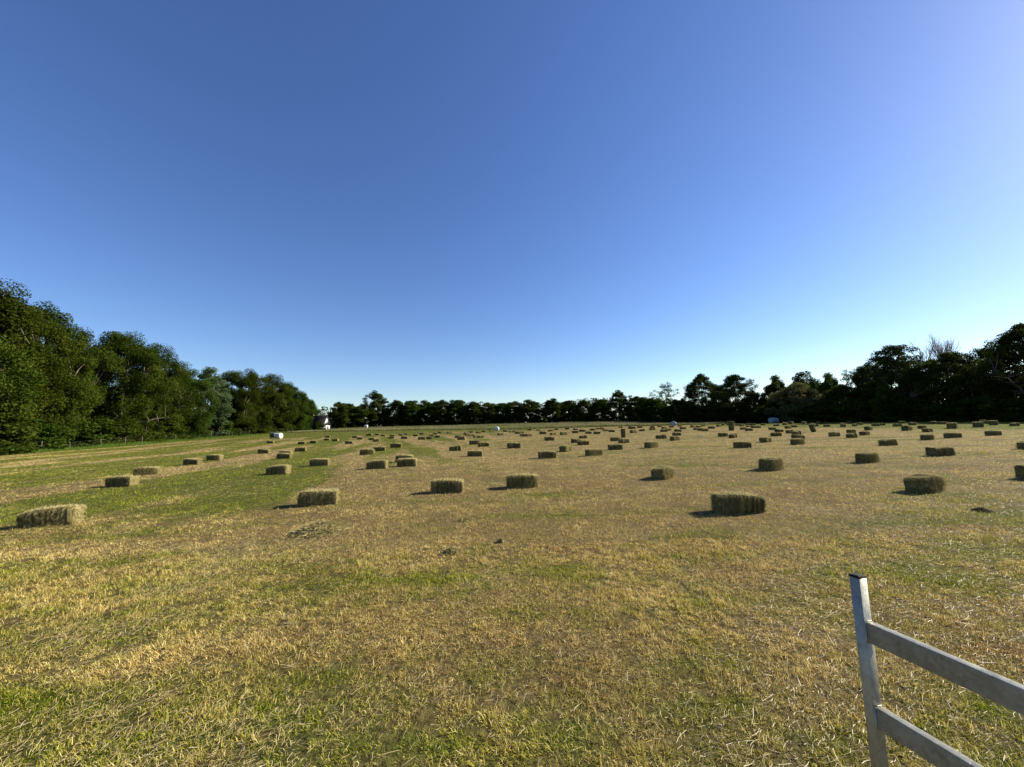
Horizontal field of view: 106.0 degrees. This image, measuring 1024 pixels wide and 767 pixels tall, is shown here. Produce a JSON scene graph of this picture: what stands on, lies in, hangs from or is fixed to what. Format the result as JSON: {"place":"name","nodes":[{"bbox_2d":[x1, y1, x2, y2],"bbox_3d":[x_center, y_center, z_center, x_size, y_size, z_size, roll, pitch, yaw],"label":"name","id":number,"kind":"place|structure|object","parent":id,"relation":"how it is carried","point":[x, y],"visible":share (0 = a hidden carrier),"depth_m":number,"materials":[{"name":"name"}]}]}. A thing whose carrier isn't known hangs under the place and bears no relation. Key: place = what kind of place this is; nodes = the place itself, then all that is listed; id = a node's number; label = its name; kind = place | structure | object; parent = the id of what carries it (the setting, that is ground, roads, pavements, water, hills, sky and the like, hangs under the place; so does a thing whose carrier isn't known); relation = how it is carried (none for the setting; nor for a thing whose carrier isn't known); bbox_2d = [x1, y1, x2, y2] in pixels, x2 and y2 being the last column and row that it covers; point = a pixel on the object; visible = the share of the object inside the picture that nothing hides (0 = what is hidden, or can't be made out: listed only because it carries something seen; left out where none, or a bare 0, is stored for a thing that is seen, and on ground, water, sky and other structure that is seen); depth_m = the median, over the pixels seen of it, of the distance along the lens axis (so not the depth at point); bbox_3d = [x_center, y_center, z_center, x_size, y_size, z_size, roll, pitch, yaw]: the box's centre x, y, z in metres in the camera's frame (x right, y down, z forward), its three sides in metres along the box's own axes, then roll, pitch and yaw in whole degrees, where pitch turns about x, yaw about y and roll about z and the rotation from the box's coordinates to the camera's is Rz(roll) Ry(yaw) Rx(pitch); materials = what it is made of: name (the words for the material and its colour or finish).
{"place":"outdoors","nodes":[
{"label":"outdoors","id":0,"kind":"place"},
{"bbox_2d":[0,430,290,454],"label":"verge grass","id":1,"kind":"structure","parent":0,"point":[142,442],"depth_m":58.56,"materials":[{"name":"green plant"}]},
{"bbox_2d":[0,420,1023,766],"bbox_3d":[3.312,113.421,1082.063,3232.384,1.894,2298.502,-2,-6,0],"label":"ground","id":2,"kind":"structure","parent":0,"point":[426,716],"depth_m":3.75,"materials":[{"name":"plant"}]},
{"bbox_2d":[0,410,40,453],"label":"bush","id":3,"kind":"object","parent":2,"relation":"on","point":[12,430],"visible":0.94,"depth_m":39.28,"materials":[{"name":"green plant"}]},
{"bbox_2d":[0,335,47,421],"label":"broadleaf tree","id":4,"kind":"object","parent":2,"relation":"on","point":[13,398],"visible":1,"depth_m":39.13,"materials":[{"name":"green plant"}]},
{"bbox_2d":[0,278,83,449],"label":"broadleaf tree","id":5,"kind":"object","parent":2,"relation":"on","point":[17,327],"visible":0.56,"depth_m":44.48,"materials":[{"name":"green plant"}]},
{"bbox_2d":[14,419,77,449],"bbox_3d":[-57.640,6.360,46.358,8.695,4.478,7.481,-2,-6,2],"label":"bush","id":6,"kind":"object","parent":2,"relation":"on","point":[62,435],"visible":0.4,"depth_m":46.37,"materials":[{"name":"green plant"}]},
{"bbox_2d":[14,502,87,528],"bbox_3d":[-8.768,2.490,7.362,0.929,0.432,0.557,1,-6,-22],"label":"hay bale","id":7,"kind":"object","parent":2,"relation":"on","point":[45,516],"visible":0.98,"depth_m":7.23},
{"bbox_2d":[8,300,104,448],"bbox_3d":[-60.689,-1.182,48.972,13.418,20.012,13.372,-6,-8,39],"label":"broadleaf tree","id":8,"kind":"object","parent":2,"relation":"on","point":[84,398],"visible":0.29,"depth_m":51.07,"materials":[{"name":"green plant"}]},
{"bbox_2d":[37,416,107,447],"bbox_3d":[-60.546,6.754,51.814,8.074,5.143,9.260,0,-6,-20],"label":"bush","id":9,"kind":"object","parent":2,"relation":"on","point":[87,428],"visible":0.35,"depth_m":52.41,"materials":[{"name":"green plant"}]},
{"bbox_2d":[58,326,117,416],"bbox_3d":[-71.179,0.394,64.017,11.271,20.219,12.784,-2,-6,1],"label":"broadleaf tree","id":10,"kind":"object","parent":2,"relation":"on","point":[90,336],"visible":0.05,"depth_m":64.41,"materials":[{"name":"green plant"}]},
{"bbox_2d":[68,418,137,445],"bbox_3d":[-61.372,7.478,57.972,7.823,4.695,8.181,3,-8,-39],"label":"bush","id":11,"kind":"object","parent":2,"relation":"on","point":[113,430],"visible":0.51,"depth_m":57.91,"materials":[{"name":"green plant"}]},
{"bbox_2d":[104,473,140,486],"bbox_3d":[-12.686,3.145,12.577,0.941,0.432,0.544,-1,-6,-2],"label":"hay bale","id":12,"kind":"object","parent":2,"relation":"on","point":[122,481],"visible":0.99,"depth_m":12.41},
{"bbox_2d":[63,331,184,441],"bbox_3d":[-64.360,0.504,62.854,13.620,19.354,15.213,-3,-6,17],"label":"broadleaf tree","id":13,"kind":"object","parent":2,"relation":"on","point":[124,358],"visible":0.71,"depth_m":62.44,"materials":[{"name":"green plant"}]},
{"bbox_2d":[121,416,164,441],"bbox_3d":[-63.486,8.128,65.878,9.563,5.241,7.495,-1,-6,-3],"label":"bush","id":14,"kind":"object","parent":2,"relation":"on","point":[142,419],"visible":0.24,"depth_m":64.95,"materials":[{"name":"green plant"}]},
{"bbox_2d":[133,466,160,475],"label":"hay bale","id":15,"kind":"object","parent":2,"relation":"on","point":[146,470],"visible":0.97,"depth_m":15.76},
{"bbox_2d":[111,342,200,433],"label":"broadleaf tree","id":16,"kind":"object","parent":2,"relation":"on","point":[172,368],"visible":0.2,"depth_m":76.20,"materials":[{"name":"green plant"}]},
{"bbox_2d":[155,418,193,439],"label":"bush","id":17,"kind":"object","parent":2,"relation":"on","point":[172,430],"visible":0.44,"depth_m":73.75,"materials":[{"name":"green plant"}]},
{"bbox_2d":[148,361,220,436],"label":"broadleaf tree","id":18,"kind":"object","parent":2,"relation":"on","point":[203,385],"visible":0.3,"depth_m":81.36,"materials":[{"name":"green plant"}]},
{"bbox_2d":[182,457,202,464],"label":"hay bale","id":19,"kind":"object","parent":2,"relation":"on","point":[191,461],"visible":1,"depth_m":20.58},
{"bbox_2d":[169,418,217,438],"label":"bush","id":20,"kind":"object","parent":2,"relation":"on","point":[187,427],"visible":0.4,"depth_m":81.54,"materials":[{"name":"green plant"}]},
{"bbox_2d":[177,366,235,435],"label":"broadleaf tree","id":21,"kind":"object","parent":2,"relation":"on","point":[223,406],"visible":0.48,"depth_m":89.70,"materials":[{"name":"green plant"}]},
{"bbox_2d":[207,420,244,436],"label":"bush","id":22,"kind":"object","parent":2,"relation":"on","point":[229,426],"visible":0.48,"depth_m":92.73,"materials":[{"name":"green plant"}]},
{"bbox_2d":[212,370,251,434],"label":"broadleaf tree","id":23,"kind":"object","parent":2,"relation":"on","point":[227,378],"visible":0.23,"depth_m":103.35,"materials":[{"name":"green plant"}]},
{"bbox_2d":[217,368,284,433],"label":"broadleaf tree","id":24,"kind":"object","parent":2,"relation":"on","point":[258,395],"visible":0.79,"depth_m":104.18,"materials":[{"name":"green plant"}]},
{"bbox_2d":[234,419,267,434],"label":"bush","id":25,"kind":"object","parent":2,"relation":"on","point":[259,430],"visible":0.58,"depth_m":102.74,"materials":[{"name":"green plant"}]},
{"bbox_2d":[248,373,301,432],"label":"broadleaf tree","id":26,"kind":"object","parent":2,"relation":"on","point":[283,416],"visible":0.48,"depth_m":122.76,"materials":[{"name":"green plant"}]},
{"bbox_2d":[265,464,291,474],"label":"hay bale","id":27,"kind":"object","parent":2,"relation":"on","point":[278,469],"visible":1,"depth_m":14.47},
{"bbox_2d":[274,381,309,430],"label":"broadleaf tree","id":28,"kind":"object","parent":2,"relation":"on","point":[300,420],"visible":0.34,"depth_m":136.98,"materials":[{"name":"green plant"}]},
{"bbox_2d":[294,391,318,429],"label":"broadleaf tree","id":29,"kind":"object","parent":2,"relation":"on","point":[310,410],"visible":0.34,"depth_m":149.83,"materials":[{"name":"green plant"}]},
{"bbox_2d":[296,487,339,506],"bbox_3d":[-4.295,2.492,8.575,0.947,0.418,0.563,0,-6,-14],"label":"hay bale","id":30,"kind":"object","parent":2,"relation":"on","point":[317,497],"visible":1,"depth_m":8.43},
{"bbox_2d":[307,414,330,429],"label":"farmhouse","id":31,"kind":"object","parent":2,"relation":"on","point":[324,419],"visible":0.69,"depth_m":151.63,"materials":[{"name":"grey wood"}]},
{"bbox_2d":[309,458,330,465],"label":"hay bale","id":32,"kind":"object","parent":2,"relation":"on","point":[319,462],"visible":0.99,"depth_m":17.21},
{"bbox_2d":[285,518,355,538],"bbox_3d":[-3.102,2.308,6.308,1.190,0.219,0.983,-2,-6,0],"label":"hay heap","id":33,"kind":"object","parent":2,"relation":"on","point":[321,528],"visible":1,"depth_m":6.13,"materials":[{"name":"beige plant"}]},
{"bbox_2d":[327,402,351,428],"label":"broadleaf tree","id":34,"kind":"object","parent":2,"relation":"on","point":[342,421],"visible":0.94,"depth_m":164.91,"materials":[{"name":"green plant"}]},
{"bbox_2d":[330,403,364,427],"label":"broadleaf tree","id":35,"kind":"object","parent":2,"relation":"on","point":[351,407],"visible":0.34,"depth_m":170.15,"materials":[{"name":"green plant"}]},
{"bbox_2d":[348,404,378,427],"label":"broadleaf tree","id":36,"kind":"object","parent":2,"relation":"on","point":[363,411],"visible":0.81,"depth_m":171.36,"materials":[{"name":"green plant"}]},
{"bbox_2d":[359,390,388,426],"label":"broadleaf tree","id":37,"kind":"object","parent":2,"relation":"on","point":[376,404],"visible":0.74,"depth_m":178.41,"materials":[{"name":"green plant"}]},
{"bbox_2d":[366,459,387,468],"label":"hay bale","id":38,"kind":"object","parent":2,"relation":"on","point":[377,463],"visible":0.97,"depth_m":15.43},
{"bbox_2d":[378,400,408,426],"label":"broadleaf tree","id":39,"kind":"object","parent":2,"relation":"on","point":[395,418],"visible":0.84,"depth_m":176.31,"materials":[{"name":"green plant"}]},
{"bbox_2d":[396,458,417,466],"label":"hay bale","id":40,"kind":"object","parent":2,"relation":"on","point":[405,462],"visible":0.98,"depth_m":15.99},
{"bbox_2d":[399,400,424,425],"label":"broadleaf tree","id":41,"kind":"object","parent":2,"relation":"on","point":[413,406],"visible":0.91,"depth_m":176.22,"materials":[{"name":"green plant"}]},
{"bbox_2d":[412,400,434,425],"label":"broadleaf tree","id":42,"kind":"object","parent":2,"relation":"on","point":[424,406],"visible":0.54,"depth_m":179.90,"materials":[{"name":"green plant"}]},
{"bbox_2d":[424,400,455,425],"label":"broadleaf tree","id":43,"kind":"object","parent":2,"relation":"on","point":[437,408],"visible":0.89,"depth_m":176.02,"materials":[{"name":"green plant"}]},
{"bbox_2d":[430,477,464,493],"bbox_3d":[-1.606,2.516,9.625,0.943,0.414,0.568,-1,-6,-3],"label":"hay bale","id":44,"kind":"object","parent":2,"relation":"on","point":[449,485],"visible":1,"depth_m":9.45},
{"bbox_2d":[443,546,460,555],"bbox_3d":[-0.775,2.160,5.027,0.271,0.112,0.254,-2,-6,0],"label":"hay clump","id":45,"kind":"object","parent":2,"relation":"on","point":[453,550],"visible":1,"depth_m":4.98,"materials":[{"name":"beige plant"}]},
{"bbox_2d":[442,400,470,424],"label":"broadleaf tree","id":46,"kind":"object","parent":2,"relation":"on","point":[456,406],"visible":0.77,"depth_m":177.66,"materials":[{"name":"green plant"}]},
{"bbox_2d":[458,401,485,424],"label":"broadleaf tree","id":47,"kind":"object","parent":2,"relation":"on","point":[469,410],"visible":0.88,"depth_m":172.90,"materials":[{"name":"green plant"}]},
{"bbox_2d":[467,450,482,456],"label":"hay bale","id":48,"kind":"object","parent":2,"relation":"on","point":[475,453],"visible":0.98,"depth_m":20.27},
{"bbox_2d":[477,402,499,423],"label":"broadleaf tree","id":49,"kind":"object","parent":2,"relation":"on","point":[491,417],"visible":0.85,"depth_m":173.21,"materials":[{"name":"green plant"}]},
{"bbox_2d":[493,403,506,423],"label":"broadleaf tree","id":50,"kind":"object","parent":2,"relation":"on","point":[500,408],"visible":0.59,"depth_m":173.77,"materials":[{"name":"green plant"}]},
{"bbox_2d":[288,421,727,432],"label":"meadow grass","id":51,"kind":"structure","parent":2,"relation":"on","point":[542,425],"depth_m":106.72,"materials":[{"name":"green plant"}]},
{"bbox_2d":[2,377,1020,434],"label":"wood undergrowth","id":52,"kind":"object","parent":2,"relation":"on","point":[322,409],"visible":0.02,"depth_m":147.79,"materials":[{"name":"green plant"}]},
{"bbox_2d":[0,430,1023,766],"bbox_3d":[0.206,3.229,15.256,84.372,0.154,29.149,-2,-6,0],"label":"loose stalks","id":53,"kind":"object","parent":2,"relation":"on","point":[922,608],"visible":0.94,"depth_m":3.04,"materials":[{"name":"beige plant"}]},
{"bbox_2d":[502,401,525,423],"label":"broadleaf tree","id":54,"kind":"object","parent":2,"relation":"on","point":[512,415],"visible":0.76,"depth_m":168.62,"materials":[{"name":"green plant"}]},
{"bbox_2d":[506,472,539,488],"bbox_3d":[0.260,2.486,10.012,0.940,0.437,0.588,-1,-6,-6],"label":"hay bale","id":55,"kind":"object","parent":2,"relation":"on","point":[521,480],"visible":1,"depth_m":9.83},
{"bbox_2d":[515,399,543,422],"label":"broadleaf tree","id":56,"kind":"object","parent":2,"relation":"on","point":[535,410],"visible":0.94,"depth_m":164.94,"materials":[{"name":"green plant"}]},
{"bbox_2d":[538,450,556,458],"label":"hay bale","id":57,"kind":"object","parent":2,"relation":"on","point":[546,454],"visible":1,"depth_m":18.29},
{"bbox_2d":[540,398,565,422],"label":"broadleaf tree","id":58,"kind":"object","parent":2,"relation":"on","point":[551,405],"visible":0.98,"depth_m":159.94,"materials":[{"name":"green plant"}]},
{"bbox_2d":[559,400,576,421],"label":"broadleaf tree","id":59,"kind":"object","parent":2,"relation":"on","point":[568,404],"visible":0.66,"depth_m":161.54,"materials":[{"name":"green plant"}]},
{"bbox_2d":[570,400,595,421],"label":"broadleaf tree","id":60,"kind":"object","parent":2,"relation":"on","point":[579,414],"visible":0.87,"depth_m":154.69,"materials":[{"name":"green plant"}]},
{"bbox_2d":[585,448,602,455],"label":"hay bale","id":61,"kind":"object","parent":2,"relation":"on","point":[593,452],"visible":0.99,"depth_m":18.90},
{"bbox_2d":[587,399,611,421],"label":"broadleaf tree","id":62,"kind":"object","parent":2,"relation":"on","point":[598,407],"visible":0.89,"depth_m":150.51,"materials":[{"name":"green plant"}]},
{"bbox_2d":[606,390,635,421],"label":"broadleaf tree","id":63,"kind":"object","parent":2,"relation":"on","point":[621,399],"visible":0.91,"depth_m":142.83,"materials":[{"name":"green plant"}]},
{"bbox_2d":[623,396,650,421],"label":"broadleaf tree","id":64,"kind":"object","parent":2,"relation":"on","point":[628,409],"visible":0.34,"depth_m":140.76,"materials":[{"name":"green plant"}]},
{"bbox_2d":[632,397,668,422],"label":"broadleaf tree","id":65,"kind":"object","parent":2,"relation":"on","point":[644,411],"visible":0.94,"depth_m":126.63,"materials":[{"name":"green plant"}]},
{"bbox_2d":[650,465,674,479],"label":"hay bale","id":66,"kind":"object","parent":2,"relation":"on","point":[662,472],"visible":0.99,"depth_m":10.61},
{"bbox_2d":[649,382,679,405],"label":"broadleaf tree","id":67,"kind":"object","parent":2,"relation":"on","point":[667,390],"visible":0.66,"depth_m":133.81,"materials":[{"name":"green plant"}]},
{"bbox_2d":[662,399,687,421],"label":"broadleaf tree","id":68,"kind":"object","parent":2,"relation":"on","point":[675,403],"visible":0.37,"depth_m":122.95,"materials":[{"name":"green plant"}]},
{"bbox_2d":[680,373,723,421],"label":"broadleaf tree","id":69,"kind":"object","parent":2,"relation":"on","point":[693,387],"visible":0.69,"depth_m":117.93,"materials":[{"name":"green plant"}]},
{"bbox_2d":[705,401,751,422],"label":"bush","id":70,"kind":"object","parent":2,"relation":"on","point":[735,412],"visible":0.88,"depth_m":107.68,"materials":[{"name":"green plant"}]},
{"bbox_2d":[712,374,760,420],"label":"broadleaf tree","id":71,"kind":"object","parent":2,"relation":"on","point":[731,385],"visible":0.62,"depth_m":110.47,"materials":[{"name":"green plant"}]},
{"bbox_2d":[708,489,766,514],"bbox_3d":[3.979,2.050,6.793,0.945,0.437,0.535,-1,-6,-3],"label":"hay bale","id":72,"kind":"object","parent":2,"relation":"on","point":[731,502],"visible":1,"depth_m":6.62},
{"bbox_2d":[733,441,751,447],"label":"hay bale","id":73,"kind":"object","parent":2,"relation":"on","point":[739,444],"visible":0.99,"depth_m":20.18},
{"bbox_2d":[740,390,766,420],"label":"broadleaf tree","id":74,"kind":"object","parent":2,"relation":"on","point":[759,402],"visible":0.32,"depth_m":107.68,"materials":[{"name":"green plant"}]},
{"bbox_2d":[741,405,779,422],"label":"bush","id":75,"kind":"object","parent":2,"relation":"on","point":[756,413],"visible":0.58,"depth_m":100.54,"materials":[{"name":"green plant"}]},
{"bbox_2d":[758,456,785,470],"bbox_3d":[8.118,2.450,12.044,1.076,0.501,0.673,3,-8,-40],"label":"hay bale","id":76,"kind":"object","parent":2,"relation":"on","point":[768,463],"visible":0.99,"depth_m":11.79},
{"bbox_2d":[761,375,786,403],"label":"broadleaf tree","id":77,"kind":"object","parent":2,"relation":"on","point":[776,384],"visible":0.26,"depth_m":106.86,"materials":[{"name":"green plant"}]},
{"bbox_2d":[759,397,807,422],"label":"broadleaf tree","id":78,"kind":"object","parent":2,"relation":"on","point":[770,404],"visible":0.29,"depth_m":94.56,"materials":[{"name":"green plant"}]},
{"bbox_2d":[763,382,828,422],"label":"broadleaf tree","id":79,"kind":"object","parent":2,"relation":"on","point":[802,389],"visible":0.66,"depth_m":90.09,"materials":[{"name":"green plant"}]},
{"bbox_2d":[787,371,820,401],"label":"broadleaf tree","id":80,"kind":"object","parent":2,"relation":"on","point":[812,383],"visible":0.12,"depth_m":101.86,"materials":[{"name":"green plant"}]},
{"bbox_2d":[815,372,845,400],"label":"broadleaf tree","id":81,"kind":"object","parent":2,"relation":"on","point":[828,382],"visible":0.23,"depth_m":91.71,"materials":[{"name":"green plant"}]},
{"bbox_2d":[815,384,871,421],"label":"broadleaf tree","id":82,"kind":"object","parent":2,"relation":"on","point":[839,392],"visible":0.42,"depth_m":83.34,"materials":[{"name":"green plant"}]},
{"bbox_2d":[835,369,856,390],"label":"broadleaf tree","id":83,"kind":"object","parent":2,"relation":"on","point":[848,377],"visible":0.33,"depth_m":90.59,"materials":[{"name":"green plant"}]},
{"bbox_2d":[849,362,882,420],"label":"broadleaf tree","id":84,"kind":"object","parent":2,"relation":"on","point":[860,372],"visible":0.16,"depth_m":83.74,"materials":[{"name":"green plant"}]},
{"bbox_2d":[854,451,879,462],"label":"hay bale","id":85,"kind":"object","parent":2,"relation":"on","point":[868,457],"visible":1,"depth_m":12.95},
{"bbox_2d":[854,361,907,400],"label":"broadleaf tree","id":86,"kind":"object","parent":2,"relation":"on","point":[876,365],"visible":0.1,"depth_m":80.15,"materials":[{"name":"green plant"}]},
{"bbox_2d":[877,438,897,445],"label":"hay bale","id":87,"kind":"object","parent":2,"relation":"on","point":[888,442],"visible":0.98,"depth_m":19.64},
{"bbox_2d":[860,344,943,418],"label":"broadleaf tree","id":88,"kind":"object","parent":2,"relation":"on","point":[884,374],"visible":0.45,"depth_m":75.27,"materials":[{"name":"green plant"}]},
{"bbox_2d":[884,371,941,420],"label":"broadleaf tree","id":89,"kind":"object","parent":2,"relation":"on","point":[906,380],"visible":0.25,"depth_m":69.15,"materials":[{"name":"green plant"}]},
{"bbox_2d":[903,472,947,492],"bbox_3d":[8.716,2.058,8.115,0.952,0.430,0.578,1,-7,-25],"label":"hay bale","id":90,"kind":"object","parent":2,"relation":"on","point":[921,482],"visible":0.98,"depth_m":7.96},
{"bbox_2d":[895,335,962,390],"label":"bare tree","id":91,"kind":"object","parent":2,"relation":"on","point":[937,347],"visible":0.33,"depth_m":74.45,"materials":[{"name":"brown plant"}]},
{"bbox_2d":[849,573,1023,766],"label":"fence","id":92,"kind":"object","parent":2,"relation":"on","point":[881,721],"depth_m":1.49,"materials":[{"name":"metal"}]},
{"bbox_2d":[925,446,955,455],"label":"hay bale","id":93,"kind":"object","parent":2,"relation":"on","point":[939,451],"visible":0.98,"depth_m":14.22},
{"bbox_2d":[943,432,961,437],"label":"hay bale","id":94,"kind":"object","parent":2,"relation":"on","point":[952,435],"visible":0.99,"depth_m":23.64},
{"bbox_2d":[891,351,1023,415],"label":"broadleaf tree","id":95,"kind":"object","parent":2,"relation":"on","point":[935,377],"visible":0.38,"depth_m":66.09,"materials":[{"name":"green plant"}]},
{"bbox_2d":[938,367,1016,403],"bbox_3d":[73.290,1.669,61.392,7.901,8.790,7.613,-3,-6,13],"label":"broadleaf tree","id":96,"kind":"object","parent":2,"relation":"on","point":[960,380],"visible":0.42,"depth_m":60.42,"materials":[{"name":"green plant"}]},
{"bbox_2d":[949,348,1018,398],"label":"broadleaf tree","id":97,"kind":"object","parent":2,"relation":"on","point":[978,353],"visible":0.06,"depth_m":65.57,"materials":[{"name":"green plant"}]},
{"bbox_2d":[955,408,1015,421],"bbox_3d":[68.762,4.612,56.381,6.841,2.373,5.876,3,-8,-41],"label":"bush","id":98,"kind":"object","parent":2,"relation":"on","point":[972,413],"visible":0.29,"depth_m":56.25,"materials":[{"name":"green plant"}]},
{"bbox_2d":[961,322,1023,406],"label":"broadleaf tree","id":99,"kind":"object","parent":2,"relation":"on","point":[1006,349],"visible":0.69,"depth_m":58.02,"materials":[{"name":"green plant"}]},
{"bbox_2d":[1003,404,1023,421],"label":"bush","id":100,"kind":"object","parent":2,"relation":"on","point":[1018,409],"visible":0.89,"depth_m":51.18,"materials":[{"name":"green plant"}]},
{"bbox_2d":[1013,464,1023,478],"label":"hay bale","id":101,"kind":"object","parent":2,"relation":"on","point":[1019,470],"visible":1,"depth_m":9.23},
{"bbox_2d":[0,0,1023,426],"label":"sky","id":102,"kind":"structure","parent":0,"point":[490,201],"materials":[{"name":"blue"}]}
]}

